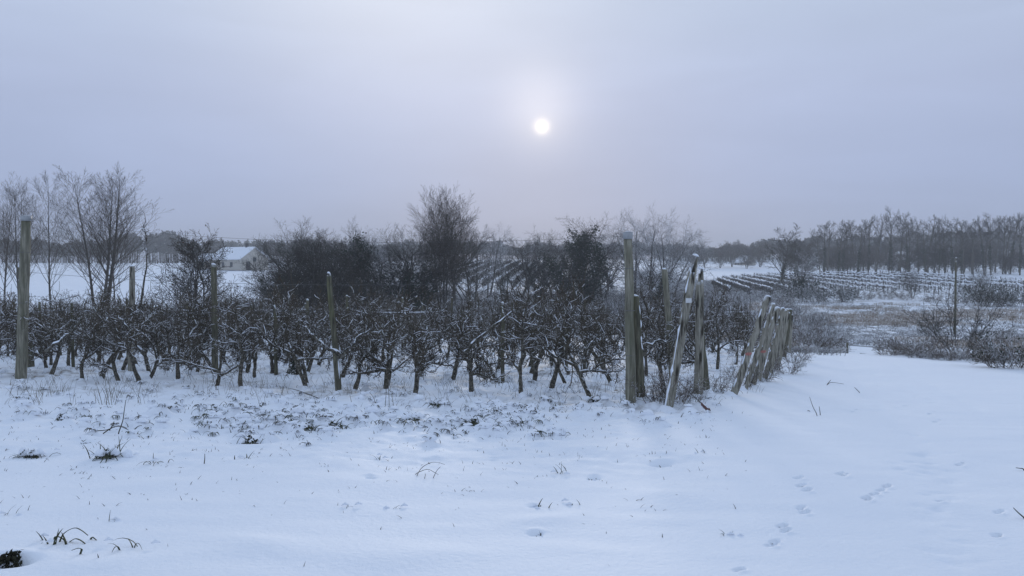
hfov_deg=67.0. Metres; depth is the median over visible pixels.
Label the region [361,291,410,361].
apple tree
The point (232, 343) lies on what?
apple tree
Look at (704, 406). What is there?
anchor cable
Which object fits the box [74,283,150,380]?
apple tree
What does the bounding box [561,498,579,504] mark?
grass tuft
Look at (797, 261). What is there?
lone tree
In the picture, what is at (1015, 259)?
woodland tree
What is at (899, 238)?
woodland tree
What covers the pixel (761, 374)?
leaning post
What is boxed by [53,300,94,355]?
apple tree
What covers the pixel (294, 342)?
apple tree
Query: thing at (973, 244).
woodland tree
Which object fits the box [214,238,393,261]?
pine wood
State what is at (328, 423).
grass tuft
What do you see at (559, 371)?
apple tree
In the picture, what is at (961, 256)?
woodland tree
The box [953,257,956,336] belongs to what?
thin pole
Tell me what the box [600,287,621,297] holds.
frosted bush
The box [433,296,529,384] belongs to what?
apple tree
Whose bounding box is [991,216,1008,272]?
woodland tree
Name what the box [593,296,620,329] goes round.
apple tree
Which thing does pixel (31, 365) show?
wooden post
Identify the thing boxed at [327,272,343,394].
wooden post
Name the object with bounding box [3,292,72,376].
apple tree
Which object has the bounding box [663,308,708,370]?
apple tree
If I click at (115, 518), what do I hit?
grass tuft
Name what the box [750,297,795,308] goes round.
bramble bush
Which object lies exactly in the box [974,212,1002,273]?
woodland tree
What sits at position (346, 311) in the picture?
row stake
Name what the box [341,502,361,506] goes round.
grass tuft
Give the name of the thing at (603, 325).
apple tree
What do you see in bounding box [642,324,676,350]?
apple branch
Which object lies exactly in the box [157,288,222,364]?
apple tree
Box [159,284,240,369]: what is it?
apple tree
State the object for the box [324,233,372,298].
bare tree
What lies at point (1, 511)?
grass tuft
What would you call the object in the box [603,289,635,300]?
frosted bush
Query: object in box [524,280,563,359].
apple tree
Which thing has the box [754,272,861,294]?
vine row
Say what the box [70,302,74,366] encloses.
row stake
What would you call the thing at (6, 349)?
apple tree
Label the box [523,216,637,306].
ivy clad tree
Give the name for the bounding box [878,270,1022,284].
vine row
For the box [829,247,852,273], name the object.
woodland tree
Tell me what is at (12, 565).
grass tuft
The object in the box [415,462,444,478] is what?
bent stalks
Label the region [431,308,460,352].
apple tree
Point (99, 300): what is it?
apple tree
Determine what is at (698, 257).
woodland tree
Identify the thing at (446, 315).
apple tree
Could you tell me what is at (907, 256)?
woodland tree
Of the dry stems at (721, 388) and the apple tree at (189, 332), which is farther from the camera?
the apple tree at (189, 332)
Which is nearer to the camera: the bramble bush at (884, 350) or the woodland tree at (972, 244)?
the bramble bush at (884, 350)
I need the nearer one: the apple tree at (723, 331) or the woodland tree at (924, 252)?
the apple tree at (723, 331)
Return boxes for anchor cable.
[679,381,709,409]
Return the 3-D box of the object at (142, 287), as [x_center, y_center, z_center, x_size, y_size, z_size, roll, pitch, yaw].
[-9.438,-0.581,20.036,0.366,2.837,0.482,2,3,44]
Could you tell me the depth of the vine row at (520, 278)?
124.17 m
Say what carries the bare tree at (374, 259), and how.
on the ground at (936, 447)
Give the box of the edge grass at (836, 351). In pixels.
[787,345,1022,361]
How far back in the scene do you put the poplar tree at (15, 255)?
59.56 m
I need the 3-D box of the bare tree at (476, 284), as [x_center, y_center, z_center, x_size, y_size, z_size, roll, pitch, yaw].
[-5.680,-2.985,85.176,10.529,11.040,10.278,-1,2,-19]
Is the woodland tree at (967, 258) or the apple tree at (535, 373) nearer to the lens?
the apple tree at (535, 373)
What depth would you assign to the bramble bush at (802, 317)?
61.68 m
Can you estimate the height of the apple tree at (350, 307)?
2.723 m
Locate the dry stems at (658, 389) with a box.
[616,381,667,401]
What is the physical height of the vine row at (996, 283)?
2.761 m
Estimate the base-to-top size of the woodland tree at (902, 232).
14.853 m
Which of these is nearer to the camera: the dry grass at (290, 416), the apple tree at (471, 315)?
the dry grass at (290, 416)
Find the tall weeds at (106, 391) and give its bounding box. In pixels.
[95,372,121,404]
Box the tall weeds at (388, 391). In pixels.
[350,370,393,405]
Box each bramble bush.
[222,287,303,316]
[336,285,404,319]
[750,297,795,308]
[768,317,832,344]
[777,307,822,325]
[792,325,845,350]
[804,313,836,324]
[816,337,853,352]
[851,288,878,300]
[868,337,906,355]
[877,290,898,299]
[879,332,927,354]
[886,333,944,355]
[891,289,920,299]
[898,335,954,357]
[917,291,946,302]
[923,342,964,360]
[945,289,971,303]
[955,333,1023,367]
[960,341,1014,361]
[966,339,1023,363]
[986,326,1016,336]
[988,335,1021,343]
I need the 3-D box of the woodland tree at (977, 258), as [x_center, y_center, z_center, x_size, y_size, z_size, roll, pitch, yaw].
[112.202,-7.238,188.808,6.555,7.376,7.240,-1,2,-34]
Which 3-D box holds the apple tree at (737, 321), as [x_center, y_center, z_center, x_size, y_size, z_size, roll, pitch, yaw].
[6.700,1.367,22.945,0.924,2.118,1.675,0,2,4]
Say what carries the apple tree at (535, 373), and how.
on the ground at (936, 447)
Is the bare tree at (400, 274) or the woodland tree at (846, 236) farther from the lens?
the woodland tree at (846, 236)
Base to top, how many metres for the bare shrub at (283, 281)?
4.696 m
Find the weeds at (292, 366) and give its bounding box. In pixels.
[286,348,306,374]
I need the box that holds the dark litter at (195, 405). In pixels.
[0,343,746,566]
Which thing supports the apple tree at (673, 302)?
on the ground at (936, 447)
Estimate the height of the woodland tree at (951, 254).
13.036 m
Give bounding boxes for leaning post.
[724,295,770,395]
[740,303,774,389]
[743,306,779,385]
[758,336,771,381]
[762,307,784,380]
[770,309,786,373]
[774,308,788,370]
[777,312,789,367]
[782,308,791,358]
[787,314,792,352]
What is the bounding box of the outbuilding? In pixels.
[199,253,212,267]
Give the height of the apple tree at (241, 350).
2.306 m
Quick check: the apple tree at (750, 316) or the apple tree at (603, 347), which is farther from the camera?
the apple tree at (750, 316)
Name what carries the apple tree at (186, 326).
on the ground at (936, 447)
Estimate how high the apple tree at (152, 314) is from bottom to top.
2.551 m
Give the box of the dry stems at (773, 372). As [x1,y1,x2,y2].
[735,360,784,381]
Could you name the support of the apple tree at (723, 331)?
on the ground at (936, 447)
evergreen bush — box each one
[771,280,819,301]
[799,285,834,303]
[808,281,856,301]
[828,285,867,301]
[938,280,1011,305]
[957,283,1023,306]
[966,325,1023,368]
[978,287,1023,306]
[997,290,1023,307]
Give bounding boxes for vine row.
[442,259,491,280]
[455,260,501,282]
[468,259,512,283]
[480,260,520,287]
[496,261,524,288]
[510,260,539,286]
[711,279,733,291]
[716,276,751,293]
[722,274,776,293]
[731,274,797,293]
[741,273,828,293]
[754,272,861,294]
[766,271,899,293]
[786,271,944,294]
[803,271,984,291]
[821,270,1023,291]
[848,270,1023,287]
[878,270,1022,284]
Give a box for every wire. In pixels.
[0,310,620,314]
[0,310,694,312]
[30,272,624,284]
[31,219,622,242]
[34,309,656,315]
[717,299,720,382]
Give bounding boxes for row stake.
[38,301,41,354]
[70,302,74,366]
[274,305,277,374]
[306,299,308,365]
[346,295,348,358]
[401,297,403,355]
[501,302,504,382]
[531,305,534,365]
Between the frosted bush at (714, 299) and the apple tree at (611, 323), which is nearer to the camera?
the apple tree at (611, 323)
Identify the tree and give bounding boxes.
[0,171,51,293]
[0,184,40,304]
[0,210,17,274]
[0,285,17,358]
[0,291,17,376]
[0,299,59,367]
[0,334,35,361]
[1,300,34,350]
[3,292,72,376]
[7,295,54,373]
[7,297,49,345]
[14,169,93,309]
[30,309,66,360]
[32,163,169,306]
[38,281,89,368]
[39,300,88,354]
[42,296,67,355]
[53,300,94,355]
[66,294,120,380]
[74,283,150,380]
[74,288,122,355]
[76,268,120,367]
[76,282,157,378]
[77,300,107,350]
[82,186,130,304]
[86,287,125,361]
[92,306,138,357]
[95,281,163,383]
[108,298,140,364]
[109,290,164,369]
[126,284,180,359]
[131,304,183,378]
[139,291,174,372]
[143,223,249,331]
[143,303,281,386]
[146,294,182,372]
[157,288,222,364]
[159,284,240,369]
[163,291,230,366]
[167,306,219,348]
[168,295,215,381]
[172,285,195,346]
[179,283,225,361]
[184,278,217,374]
[200,296,269,365]
[203,302,260,355]
[205,288,268,387]
[214,281,266,378]
[218,273,290,372]
[233,294,283,354]
[235,241,296,301]
[239,297,270,341]
[240,262,332,389]
[243,235,332,305]
[244,298,269,352]
[247,232,312,295]
[253,216,359,290]
[253,229,363,301]
[256,292,272,348]
[260,226,386,301]
[261,282,306,365]
[262,287,300,331]
[265,234,371,304]
[266,297,307,374]
[271,286,318,385]
[272,229,352,300]
[273,283,325,373]
[277,285,292,343]
[289,294,335,351]
[289,298,334,348]
[296,287,304,338]
[299,293,343,365]
[310,287,338,333]
[312,236,380,292]
[312,285,372,377]
[316,301,349,367]
[323,285,446,385]
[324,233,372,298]
[324,279,366,328]
[330,301,397,391]
[334,217,382,301]
[337,282,360,349]
[338,250,404,300]
[340,287,407,390]
[344,305,368,361]
[347,226,397,291]
[347,233,416,301]
[352,282,386,375]
[358,224,475,311]
[359,278,407,368]
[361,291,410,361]
[365,294,388,323]
[367,254,428,306]
[372,243,443,299]
[373,245,419,286]
[375,222,468,307]
[381,296,394,339]
[382,302,412,348]
[383,293,411,343]
[387,297,407,343]
[388,286,440,394]
[394,283,458,366]
[394,298,439,336]
[400,183,492,313]
[404,286,444,349]
[406,304,458,377]
[416,205,491,303]
[421,216,512,301]
[427,302,473,358]
[431,284,481,372]
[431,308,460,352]
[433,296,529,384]
[441,286,492,379]
[446,291,482,357]
[452,291,485,362]
[454,290,477,317]
[460,299,494,343]
[462,300,509,394]
[465,287,484,350]
[473,302,492,341]
[475,224,517,294]
[476,296,520,355]
[482,238,551,299]
[483,272,528,372]
[486,293,511,353]
[489,291,529,365]
[491,266,550,397]
[493,248,517,301]
[500,234,555,302]
[500,270,587,381]
[504,235,565,298]
[507,231,590,295]
[513,277,600,391]
[513,288,587,383]
[514,287,561,374]
[515,243,554,300]
[518,273,624,400]
[521,293,565,365]
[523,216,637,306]
[523,230,573,293]
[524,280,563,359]
[534,284,581,374]
[535,290,562,365]
[538,299,575,351]
[553,283,604,365]
[562,291,625,375]
[566,263,623,385]
[579,231,644,302]
[579,302,617,353]
[586,296,619,369]
[587,232,623,295]
[588,297,624,358]
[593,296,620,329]
[596,207,668,294]
[605,263,665,376]
[605,303,616,323]
[610,297,624,350]
[613,207,712,303]
[617,293,659,342]
[619,323,657,357]
[624,307,714,370]
[634,223,719,296]
[641,288,663,340]
[645,297,694,385]
[646,284,676,355]
[651,289,693,335]
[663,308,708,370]
[673,300,694,346]
[677,300,714,347]
[690,283,731,330]
[691,242,711,267]
[691,248,703,263]
[692,295,730,349]
[704,278,756,371]
[704,298,746,353]
[706,302,725,347]
[709,243,733,267]
[709,294,745,350]
[721,240,749,266]
[724,304,753,364]
[726,291,775,357]
[728,303,761,351]
[732,244,757,267]
[741,312,773,348]
[750,241,771,266]
[760,222,820,287]
[780,238,822,271]
[784,240,812,277]
[784,250,825,298]
[811,231,826,273]
[811,247,830,271]
[814,222,837,274]
[820,244,836,271]
[822,221,841,270]
[822,259,833,271]
[829,245,861,272]
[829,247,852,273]
[830,241,873,270]
[833,226,849,277]
[836,221,855,271]
[838,226,855,273]
[841,220,861,273]
[848,248,875,272]
[851,222,871,277]
[857,222,871,272]
[861,215,882,274]
[867,251,887,271]
[870,232,884,274]
[871,213,891,273]
[876,239,899,265]
[879,208,901,273]
[881,257,899,273]
[884,217,899,270]
[887,251,908,269]
[891,212,914,274]
[893,231,912,270]
[895,261,926,298]
[897,213,914,275]
[897,243,925,270]
[903,220,916,273]
[909,217,923,271]
[911,238,938,272]
[913,220,929,274]
[920,239,958,274]
[921,214,944,274]
[927,225,942,271]
[929,222,949,275]
[933,219,952,273]
[937,219,961,273]
[938,245,955,271]
[950,248,976,270]
[951,217,972,275]
[953,222,974,276]
[958,246,988,272]
[958,267,999,298]
[962,224,981,274]
[966,238,1001,269]
[967,220,982,273]
[972,215,991,275]
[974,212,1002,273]
[979,221,999,273]
[987,249,1004,271]
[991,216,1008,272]
[996,216,1013,273]
[996,255,1013,273]
[999,251,1022,273]
[1001,216,1016,273]
[1003,212,1023,273]
[1008,245,1023,266]
[1010,213,1023,274]
[1012,222,1023,272]
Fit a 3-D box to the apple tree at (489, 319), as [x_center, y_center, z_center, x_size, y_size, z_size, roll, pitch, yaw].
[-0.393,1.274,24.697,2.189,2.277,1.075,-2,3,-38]
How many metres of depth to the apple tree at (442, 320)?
25.27 m
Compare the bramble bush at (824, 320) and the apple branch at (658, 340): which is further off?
the bramble bush at (824, 320)
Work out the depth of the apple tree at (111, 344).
25.86 m
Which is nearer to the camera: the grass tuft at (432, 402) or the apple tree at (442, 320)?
the grass tuft at (432, 402)
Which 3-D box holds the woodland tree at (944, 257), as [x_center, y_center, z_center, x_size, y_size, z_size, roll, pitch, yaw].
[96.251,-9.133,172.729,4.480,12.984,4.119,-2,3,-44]
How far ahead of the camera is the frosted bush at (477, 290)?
101.91 m
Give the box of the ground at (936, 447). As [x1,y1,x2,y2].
[0,255,1023,575]
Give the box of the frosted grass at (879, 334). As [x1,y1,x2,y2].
[672,299,1023,346]
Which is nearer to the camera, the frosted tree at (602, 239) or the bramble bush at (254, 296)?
the bramble bush at (254, 296)
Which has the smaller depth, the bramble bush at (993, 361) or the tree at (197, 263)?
the bramble bush at (993, 361)
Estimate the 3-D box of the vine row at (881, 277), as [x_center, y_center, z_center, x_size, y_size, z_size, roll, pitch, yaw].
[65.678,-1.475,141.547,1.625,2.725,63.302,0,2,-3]
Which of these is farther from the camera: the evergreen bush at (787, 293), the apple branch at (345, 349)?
the evergreen bush at (787, 293)
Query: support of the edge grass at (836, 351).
on the ground at (936, 447)
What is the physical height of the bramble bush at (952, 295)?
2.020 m
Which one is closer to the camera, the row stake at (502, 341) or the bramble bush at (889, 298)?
the row stake at (502, 341)
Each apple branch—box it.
[37,304,86,352]
[118,312,148,360]
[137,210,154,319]
[251,320,279,361]
[295,320,345,359]
[339,322,372,358]
[458,295,518,367]
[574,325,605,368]
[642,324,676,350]
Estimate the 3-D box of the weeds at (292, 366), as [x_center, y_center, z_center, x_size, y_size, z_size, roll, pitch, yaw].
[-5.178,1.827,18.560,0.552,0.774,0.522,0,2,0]
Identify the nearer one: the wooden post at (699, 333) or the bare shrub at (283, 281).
the wooden post at (699, 333)
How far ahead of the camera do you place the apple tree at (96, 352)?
23.88 m
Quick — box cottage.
[734,257,756,264]
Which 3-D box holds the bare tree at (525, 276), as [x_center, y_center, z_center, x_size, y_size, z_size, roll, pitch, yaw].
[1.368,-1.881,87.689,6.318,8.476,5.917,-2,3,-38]
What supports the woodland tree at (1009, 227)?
on the ground at (936, 447)
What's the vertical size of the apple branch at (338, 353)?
0.791 m
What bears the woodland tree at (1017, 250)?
on the ground at (936, 447)
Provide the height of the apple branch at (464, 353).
1.418 m
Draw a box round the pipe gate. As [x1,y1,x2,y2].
[846,342,897,353]
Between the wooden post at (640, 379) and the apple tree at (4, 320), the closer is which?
the wooden post at (640, 379)
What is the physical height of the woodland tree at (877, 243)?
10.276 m
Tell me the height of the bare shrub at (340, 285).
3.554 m
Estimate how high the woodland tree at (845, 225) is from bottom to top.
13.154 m
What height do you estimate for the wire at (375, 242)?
0.627 m
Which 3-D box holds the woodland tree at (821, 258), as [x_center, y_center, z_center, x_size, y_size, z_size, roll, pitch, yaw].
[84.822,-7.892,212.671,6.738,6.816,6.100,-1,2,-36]
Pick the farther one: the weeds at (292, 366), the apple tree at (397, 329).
the apple tree at (397, 329)
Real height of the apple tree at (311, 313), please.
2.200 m
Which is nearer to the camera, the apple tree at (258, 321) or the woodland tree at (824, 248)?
the apple tree at (258, 321)
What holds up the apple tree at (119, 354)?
on the ground at (936, 447)
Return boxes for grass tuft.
[0,506,22,514]
[0,561,21,568]
[9,447,59,458]
[37,529,66,544]
[56,413,76,420]
[84,438,138,462]
[104,537,160,551]
[109,510,120,520]
[136,453,171,465]
[204,401,224,411]
[237,435,262,443]
[304,422,316,430]
[316,417,352,428]
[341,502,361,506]
[395,411,423,422]
[422,398,446,407]
[458,416,489,426]
[489,414,533,426]
[532,498,551,508]
[536,427,569,436]
[551,461,569,473]
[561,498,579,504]
[579,395,616,401]
[721,530,743,535]
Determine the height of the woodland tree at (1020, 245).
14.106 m
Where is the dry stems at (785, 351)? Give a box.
[781,346,815,362]
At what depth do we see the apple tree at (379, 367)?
14.77 m
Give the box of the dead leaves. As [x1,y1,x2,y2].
[0,549,22,567]
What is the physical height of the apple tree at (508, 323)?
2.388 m
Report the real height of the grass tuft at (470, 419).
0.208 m
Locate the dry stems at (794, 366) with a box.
[766,350,816,373]
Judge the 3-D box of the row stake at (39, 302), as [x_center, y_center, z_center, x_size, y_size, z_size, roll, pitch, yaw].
[-16.642,1.567,27.278,0.094,2.226,0.094,2,3,40]
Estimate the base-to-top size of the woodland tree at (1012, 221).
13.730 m
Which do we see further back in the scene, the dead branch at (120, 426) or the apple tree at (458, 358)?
the apple tree at (458, 358)
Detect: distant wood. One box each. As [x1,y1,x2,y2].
[0,230,223,262]
[263,239,709,262]
[667,229,1023,261]
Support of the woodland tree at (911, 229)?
on the ground at (936, 447)
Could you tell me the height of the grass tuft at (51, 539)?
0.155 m
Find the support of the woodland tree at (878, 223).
on the ground at (936, 447)
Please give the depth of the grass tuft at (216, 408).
11.96 m
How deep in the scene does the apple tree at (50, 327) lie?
24.30 m
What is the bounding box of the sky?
[0,0,1023,261]
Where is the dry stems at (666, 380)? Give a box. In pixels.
[618,362,706,405]
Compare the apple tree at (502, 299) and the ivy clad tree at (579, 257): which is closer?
the apple tree at (502, 299)
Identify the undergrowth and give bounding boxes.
[310,270,796,336]
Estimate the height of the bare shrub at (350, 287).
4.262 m
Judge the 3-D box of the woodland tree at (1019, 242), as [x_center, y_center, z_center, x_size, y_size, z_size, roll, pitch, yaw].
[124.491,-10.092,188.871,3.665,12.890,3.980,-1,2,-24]
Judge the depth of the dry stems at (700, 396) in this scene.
13.54 m
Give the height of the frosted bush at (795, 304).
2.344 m
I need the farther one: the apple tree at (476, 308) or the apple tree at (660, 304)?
the apple tree at (476, 308)
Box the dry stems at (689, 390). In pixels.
[648,370,713,403]
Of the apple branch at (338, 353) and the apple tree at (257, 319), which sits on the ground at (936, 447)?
the apple tree at (257, 319)
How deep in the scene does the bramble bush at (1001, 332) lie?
50.18 m
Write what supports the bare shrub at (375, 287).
on the ground at (936, 447)
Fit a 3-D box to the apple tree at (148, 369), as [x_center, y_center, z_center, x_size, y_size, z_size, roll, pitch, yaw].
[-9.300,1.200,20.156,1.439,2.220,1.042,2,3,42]
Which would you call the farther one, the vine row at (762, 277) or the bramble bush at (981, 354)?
the vine row at (762, 277)
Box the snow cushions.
[0,344,791,443]
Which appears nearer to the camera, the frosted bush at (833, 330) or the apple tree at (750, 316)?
the apple tree at (750, 316)
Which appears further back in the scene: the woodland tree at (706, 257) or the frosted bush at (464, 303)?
the woodland tree at (706, 257)
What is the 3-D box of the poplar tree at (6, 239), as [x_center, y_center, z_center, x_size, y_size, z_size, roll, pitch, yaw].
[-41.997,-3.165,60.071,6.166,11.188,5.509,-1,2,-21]
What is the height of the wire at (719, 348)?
1.756 m
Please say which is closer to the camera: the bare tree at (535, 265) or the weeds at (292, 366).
the weeds at (292, 366)
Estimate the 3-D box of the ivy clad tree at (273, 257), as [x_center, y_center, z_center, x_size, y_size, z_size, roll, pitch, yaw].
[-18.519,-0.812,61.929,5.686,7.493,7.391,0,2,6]
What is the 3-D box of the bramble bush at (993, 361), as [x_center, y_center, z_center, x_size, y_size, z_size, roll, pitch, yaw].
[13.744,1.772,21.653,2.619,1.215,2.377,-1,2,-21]
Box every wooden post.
[14,215,31,380]
[17,266,37,368]
[125,265,134,372]
[211,263,217,374]
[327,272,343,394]
[623,231,638,407]
[634,294,649,404]
[657,254,698,413]
[662,268,678,384]
[691,267,706,397]
[695,301,713,393]
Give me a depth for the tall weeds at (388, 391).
12.88 m
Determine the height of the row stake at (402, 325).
2.118 m
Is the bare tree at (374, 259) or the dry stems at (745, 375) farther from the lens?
the bare tree at (374, 259)
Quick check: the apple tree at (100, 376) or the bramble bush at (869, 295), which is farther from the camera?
the bramble bush at (869, 295)
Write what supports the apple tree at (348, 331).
on the ground at (936, 447)
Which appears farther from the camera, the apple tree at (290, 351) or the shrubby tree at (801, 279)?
the shrubby tree at (801, 279)
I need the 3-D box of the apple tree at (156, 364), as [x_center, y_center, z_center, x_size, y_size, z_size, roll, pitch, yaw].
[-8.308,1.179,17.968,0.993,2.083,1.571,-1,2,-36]
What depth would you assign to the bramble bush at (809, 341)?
35.76 m
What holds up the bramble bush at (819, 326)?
on the ground at (936, 447)
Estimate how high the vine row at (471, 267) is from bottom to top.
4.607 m
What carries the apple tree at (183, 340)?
on the ground at (936, 447)
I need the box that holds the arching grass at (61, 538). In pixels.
[53,528,96,553]
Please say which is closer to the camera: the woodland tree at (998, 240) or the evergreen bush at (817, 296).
the evergreen bush at (817, 296)
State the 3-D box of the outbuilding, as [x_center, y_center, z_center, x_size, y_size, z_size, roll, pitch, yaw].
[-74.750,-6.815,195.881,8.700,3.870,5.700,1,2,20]
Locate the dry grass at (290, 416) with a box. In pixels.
[0,378,710,438]
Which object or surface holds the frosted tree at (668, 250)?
on the ground at (936, 447)
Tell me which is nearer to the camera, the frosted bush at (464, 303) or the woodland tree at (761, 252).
the frosted bush at (464, 303)
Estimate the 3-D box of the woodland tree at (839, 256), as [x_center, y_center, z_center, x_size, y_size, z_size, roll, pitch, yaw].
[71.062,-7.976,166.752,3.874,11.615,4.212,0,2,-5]
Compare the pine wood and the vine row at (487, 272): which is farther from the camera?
the pine wood
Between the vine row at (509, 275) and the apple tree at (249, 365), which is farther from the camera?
the vine row at (509, 275)
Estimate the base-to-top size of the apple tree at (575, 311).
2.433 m
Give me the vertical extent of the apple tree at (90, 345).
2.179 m
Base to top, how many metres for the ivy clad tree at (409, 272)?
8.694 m
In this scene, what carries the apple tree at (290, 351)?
on the ground at (936, 447)
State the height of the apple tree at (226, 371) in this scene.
1.956 m
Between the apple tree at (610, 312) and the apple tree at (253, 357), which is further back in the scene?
the apple tree at (610, 312)
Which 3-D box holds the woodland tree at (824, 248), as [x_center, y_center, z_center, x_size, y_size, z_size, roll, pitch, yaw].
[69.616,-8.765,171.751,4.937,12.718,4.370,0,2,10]
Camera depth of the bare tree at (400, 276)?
61.92 m
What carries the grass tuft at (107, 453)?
on the ground at (936, 447)
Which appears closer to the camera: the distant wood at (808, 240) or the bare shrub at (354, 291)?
the bare shrub at (354, 291)
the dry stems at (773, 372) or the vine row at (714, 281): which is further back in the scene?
the vine row at (714, 281)
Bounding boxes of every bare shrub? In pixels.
[30,288,84,314]
[69,288,111,312]
[230,258,324,324]
[241,258,344,321]
[292,256,394,314]
[294,278,353,311]
[313,268,390,321]
[314,277,358,301]
[317,263,385,328]
[336,273,396,304]
[416,296,461,315]
[894,285,1022,352]
[912,306,949,334]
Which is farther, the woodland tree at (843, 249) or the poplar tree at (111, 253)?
the woodland tree at (843, 249)
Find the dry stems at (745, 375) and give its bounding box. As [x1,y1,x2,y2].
[718,367,761,387]
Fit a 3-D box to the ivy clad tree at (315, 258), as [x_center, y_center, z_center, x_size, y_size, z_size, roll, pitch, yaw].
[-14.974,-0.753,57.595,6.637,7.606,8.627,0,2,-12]
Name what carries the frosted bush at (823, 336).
on the ground at (936, 447)
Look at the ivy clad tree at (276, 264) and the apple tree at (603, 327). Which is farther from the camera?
the ivy clad tree at (276, 264)
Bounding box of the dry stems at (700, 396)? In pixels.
[680,385,708,401]
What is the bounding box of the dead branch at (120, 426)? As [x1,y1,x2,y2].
[97,400,141,433]
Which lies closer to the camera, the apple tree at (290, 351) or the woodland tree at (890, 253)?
the apple tree at (290, 351)
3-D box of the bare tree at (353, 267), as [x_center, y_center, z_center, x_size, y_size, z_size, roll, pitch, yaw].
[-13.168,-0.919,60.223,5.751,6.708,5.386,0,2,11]
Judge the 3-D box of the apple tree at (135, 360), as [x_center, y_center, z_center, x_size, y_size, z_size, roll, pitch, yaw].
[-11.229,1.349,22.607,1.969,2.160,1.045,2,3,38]
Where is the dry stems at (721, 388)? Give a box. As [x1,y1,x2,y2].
[689,373,734,391]
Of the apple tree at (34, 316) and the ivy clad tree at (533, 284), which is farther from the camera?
the ivy clad tree at (533, 284)
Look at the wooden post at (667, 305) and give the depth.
16.36 m
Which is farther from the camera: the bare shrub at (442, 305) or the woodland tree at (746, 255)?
the woodland tree at (746, 255)
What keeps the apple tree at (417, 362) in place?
on the ground at (936, 447)
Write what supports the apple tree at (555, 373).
on the ground at (936, 447)
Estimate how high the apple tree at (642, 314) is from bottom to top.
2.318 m
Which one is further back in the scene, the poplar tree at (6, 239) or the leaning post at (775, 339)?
the poplar tree at (6, 239)
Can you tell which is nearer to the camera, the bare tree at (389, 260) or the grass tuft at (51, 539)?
the grass tuft at (51, 539)
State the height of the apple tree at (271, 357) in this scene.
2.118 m
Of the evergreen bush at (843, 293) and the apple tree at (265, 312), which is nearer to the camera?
the apple tree at (265, 312)
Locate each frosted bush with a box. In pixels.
[453,296,493,308]
[463,285,490,297]
[525,290,552,302]
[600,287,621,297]
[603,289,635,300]
[670,291,694,303]
[704,295,729,305]
[767,299,814,316]
[772,297,814,311]
[792,324,853,347]
[793,302,832,330]
[794,317,855,339]
[808,321,851,341]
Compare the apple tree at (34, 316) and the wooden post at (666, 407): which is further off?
the apple tree at (34, 316)
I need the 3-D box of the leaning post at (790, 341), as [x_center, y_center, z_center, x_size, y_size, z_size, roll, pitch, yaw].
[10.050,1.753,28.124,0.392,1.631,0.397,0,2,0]
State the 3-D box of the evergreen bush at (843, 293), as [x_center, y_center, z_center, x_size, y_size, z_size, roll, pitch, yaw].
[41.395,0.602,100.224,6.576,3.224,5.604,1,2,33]
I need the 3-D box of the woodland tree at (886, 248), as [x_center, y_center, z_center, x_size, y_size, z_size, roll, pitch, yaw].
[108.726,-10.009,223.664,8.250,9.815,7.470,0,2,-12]
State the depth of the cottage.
288.10 m
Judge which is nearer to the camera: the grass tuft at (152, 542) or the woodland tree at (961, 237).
the grass tuft at (152, 542)
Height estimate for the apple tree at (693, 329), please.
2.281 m
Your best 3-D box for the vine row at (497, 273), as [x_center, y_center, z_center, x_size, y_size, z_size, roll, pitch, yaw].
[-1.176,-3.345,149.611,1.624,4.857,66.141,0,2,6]
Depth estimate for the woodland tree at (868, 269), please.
177.62 m
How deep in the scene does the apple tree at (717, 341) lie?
20.25 m
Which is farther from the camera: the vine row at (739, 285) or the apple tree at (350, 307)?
the vine row at (739, 285)
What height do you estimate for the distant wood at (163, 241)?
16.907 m
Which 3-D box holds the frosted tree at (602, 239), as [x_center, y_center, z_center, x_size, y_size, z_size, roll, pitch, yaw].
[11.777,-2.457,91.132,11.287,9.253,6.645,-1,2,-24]
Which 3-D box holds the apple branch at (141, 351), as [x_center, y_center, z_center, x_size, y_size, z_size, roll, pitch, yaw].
[-8.036,1.020,16.299,0.606,1.061,0.344,0,2,0]
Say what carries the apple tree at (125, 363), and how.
on the ground at (936, 447)
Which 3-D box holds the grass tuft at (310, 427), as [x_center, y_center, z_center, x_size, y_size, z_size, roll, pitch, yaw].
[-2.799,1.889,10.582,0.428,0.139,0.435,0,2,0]
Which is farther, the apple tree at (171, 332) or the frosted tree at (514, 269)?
the frosted tree at (514, 269)
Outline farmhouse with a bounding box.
[208,243,268,269]
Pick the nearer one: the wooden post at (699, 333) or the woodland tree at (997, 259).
the wooden post at (699, 333)
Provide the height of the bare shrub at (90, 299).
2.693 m
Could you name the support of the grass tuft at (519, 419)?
on the ground at (936, 447)
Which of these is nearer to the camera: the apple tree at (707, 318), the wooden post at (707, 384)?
the wooden post at (707, 384)
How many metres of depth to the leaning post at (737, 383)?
14.39 m
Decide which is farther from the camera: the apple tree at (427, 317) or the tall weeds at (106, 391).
the apple tree at (427, 317)
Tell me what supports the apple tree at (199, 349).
on the ground at (936, 447)
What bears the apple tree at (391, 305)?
on the ground at (936, 447)
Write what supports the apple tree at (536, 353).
on the ground at (936, 447)
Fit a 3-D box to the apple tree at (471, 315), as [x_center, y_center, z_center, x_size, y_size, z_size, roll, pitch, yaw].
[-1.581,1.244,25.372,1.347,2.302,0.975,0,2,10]
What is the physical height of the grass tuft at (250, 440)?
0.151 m
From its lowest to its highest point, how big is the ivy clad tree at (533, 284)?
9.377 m
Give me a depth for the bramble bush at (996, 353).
24.10 m
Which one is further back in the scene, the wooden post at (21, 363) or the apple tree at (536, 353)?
the apple tree at (536, 353)

